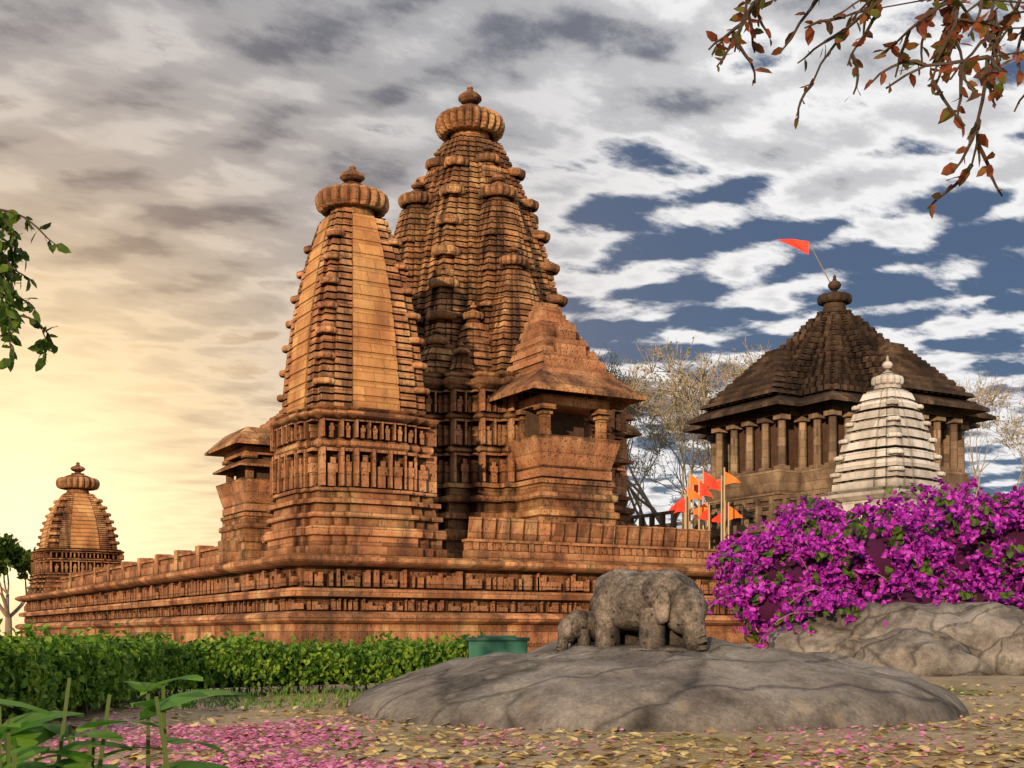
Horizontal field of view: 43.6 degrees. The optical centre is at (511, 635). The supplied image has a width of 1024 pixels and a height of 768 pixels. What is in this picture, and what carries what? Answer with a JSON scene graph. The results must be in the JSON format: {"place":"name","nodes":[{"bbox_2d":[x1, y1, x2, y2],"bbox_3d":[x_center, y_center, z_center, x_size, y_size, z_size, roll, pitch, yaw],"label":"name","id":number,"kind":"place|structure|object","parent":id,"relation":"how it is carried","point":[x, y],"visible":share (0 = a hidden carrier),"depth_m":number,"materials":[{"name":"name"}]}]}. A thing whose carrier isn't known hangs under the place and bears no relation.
{"place":"outdoors","nodes":[
{"label":"outdoors","id":0,"kind":"place"},
{"bbox_2d":[0,0,1023,635],"label":"sky","id":1,"kind":"structure","parent":0,"point":[181,152],"materials":[{"name":"grey"}]},
{"bbox_2d":[1,675,1023,767],"bbox_3d":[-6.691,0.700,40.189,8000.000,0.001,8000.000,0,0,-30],"label":"ground","id":2,"kind":"structure","parent":0,"point":[999,707],"depth_m":8.72,"materials":[{"name":"brown soil"}]},
{"bbox_2d":[0,533,35,636],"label":"tree","id":3,"kind":"object","parent":2,"relation":"on","point":[17,556],"visible":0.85,"depth_m":109.84,"materials":[{"name":"green plant"}]},
{"bbox_2d":[0,209,71,371],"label":"tree branch","id":4,"kind":"object","parent":2,"relation":"on","point":[11,319],"visible":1,"depth_m":7.61,"materials":[{"name":"green plant"}]},
{"bbox_2d":[0,674,250,767],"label":"plant","id":5,"kind":"object","parent":2,"relation":"on","point":[25,735],"visible":1,"depth_m":3.01,"materials":[{"name":"green plant"}]},
{"bbox_2d":[0,618,482,722],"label":"trimmed hedge","id":6,"kind":"object","parent":2,"relation":"on","point":[95,668],"visible":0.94,"depth_m":14.17,"materials":[{"name":"green plant"}]},
{"bbox_2d":[15,553,767,654],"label":"temple platform","id":7,"kind":"structure","parent":2,"relation":"on","point":[345,599],"depth_m":43.71,"materials":[{"name":"brown stone"}]},
{"bbox_2d":[27,462,124,594],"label":"temple shrine","id":8,"kind":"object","parent":7,"relation":"on","point":[78,534],"visible":0.93,"depth_m":80.70,"materials":[{"name":"stone"}]},
{"bbox_2d":[61,540,238,588],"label":"parapet wall","id":9,"kind":"structure","parent":7,"relation":"on","point":[225,551],"depth_m":54.40,"materials":[{"name":"brown stone"}]},
{"bbox_2d":[261,165,446,557],"bbox_3d":[-5.595,-9.490,44.690,5.500,13.860,5.600,0,0,-30],"label":"temple shrine","id":10,"kind":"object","parent":7,"relation":"on","point":[353,466],"visible":1,"depth_m":42.90,"materials":[{"name":"stone"}]},
{"bbox_2d":[204,85,646,560],"bbox_3d":[-4.915,-13.136,60.512,15.050,21.153,31.325,0,0,-30],"label":"temple","id":11,"kind":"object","parent":7,"relation":"on","point":[528,400],"visible":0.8,"depth_m":50.66,"materials":[{"name":"brown stone"}]},
{"bbox_2d":[462,517,722,566],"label":"parapet wall","id":12,"kind":"structure","parent":7,"relation":"on","point":[596,549],"depth_m":45.44,"materials":[{"name":"brown stone"}]},
{"bbox_2d":[668,467,742,562],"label":"flags","id":13,"kind":"object","parent":7,"relation":"on","point":[697,489],"visible":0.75,"depth_m":54.00,"materials":[{"name":"orange fabric"}]},
{"bbox_2d":[464,635,529,657],"bbox_3d":[-0.206,0.352,17.200,0.840,0.715,0.560,0,0,-6],"label":"green dustbin","id":14,"kind":"object","parent":2,"relation":"on","point":[480,645],"visible":0.36,"depth_m":16.95,"materials":[{"name":"teal"}]},
{"bbox_2d":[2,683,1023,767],"bbox_3d":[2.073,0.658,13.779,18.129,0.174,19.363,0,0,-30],"label":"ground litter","id":15,"kind":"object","parent":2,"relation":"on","point":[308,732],"visible":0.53,"depth_m":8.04,"materials":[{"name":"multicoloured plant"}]},
{"bbox_2d":[618,355,741,523],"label":"bare tree","id":16,"kind":"object","parent":2,"relation":"on","point":[679,424],"visible":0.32,"depth_m":77.07,"materials":[{"name":"brown plant"}]},
{"bbox_2d":[345,601,1023,731],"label":"rock outcrops","id":17,"kind":"object","parent":2,"relation":"on","point":[867,668],"visible":0.83,"depth_m":10.45,"materials":[{"name":"stone"}]},
{"bbox_2d":[556,568,708,652],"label":"stone elephant statues","id":18,"kind":"object","parent":17,"relation":"on","point":[665,610],"visible":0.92,"depth_m":11.61,"materials":[{"name":"grey stone"}]},
{"bbox_2d":[593,333,775,525],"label":"bare tree","id":19,"kind":"object","parent":2,"relation":"on","point":[641,492],"visible":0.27,"depth_m":67.63,"materials":[{"name":"brown plant"}]},
{"bbox_2d":[627,353,764,506],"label":"bare tree","id":20,"kind":"object","parent":2,"relation":"on","point":[661,446],"visible":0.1,"depth_m":85.66,"materials":[{"name":"grey plant"}]},
{"bbox_2d":[706,477,1023,648],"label":"bougainvillea bush","id":21,"kind":"object","parent":2,"relation":"on","point":[951,547],"visible":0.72,"depth_m":25.81,"materials":[{"name":"purple plant"}]},
{"bbox_2d":[706,0,1023,218],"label":"tree branch","id":22,"kind":"object","parent":2,"relation":"on","point":[944,46],"visible":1,"depth_m":5.24,"materials":[{"name":"brown plant"}]},
{"bbox_2d":[821,356,945,526],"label":"white shrine spire","id":23,"kind":"structure","parent":2,"relation":"on","point":[887,441],"depth_m":51.01,"materials":[{"name":"white stone"}]},
{"bbox_2d":[946,373,1023,492],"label":"bare tree","id":24,"kind":"object","parent":2,"relation":"on","point":[1005,440],"visible":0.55,"depth_m":88.95,"materials":[{"name":"brown plant"}]},
{"bbox_2d":[956,370,1023,497],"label":"bare tree","id":25,"kind":"object","parent":2,"relation":"on","point":[990,397],"visible":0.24,"depth_m":98.61,"materials":[{"name":"brown plant"}]},
{"bbox_2d":[629,274,995,550],"bbox_3d":[15.624,-8.150,62.000,15.000,18.700,15.000,0,0,-30],"label":"pavilion temple","id":26,"kind":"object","parent":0,"point":[770,424],"visible":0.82,"depth_m":58.25,"materials":[{"name":"brown stone"}]},
{"bbox_2d":[777,239,829,282],"bbox_3d":[14.238,-17.967,61.979,2.828,2.566,0.200,0,0,2],"label":"flag","id":27,"kind":"object","parent":26,"relation":"attached to","point":[802,245],"visible":1,"depth_m":62.01,"materials":[{"name":"red"}]}
]}

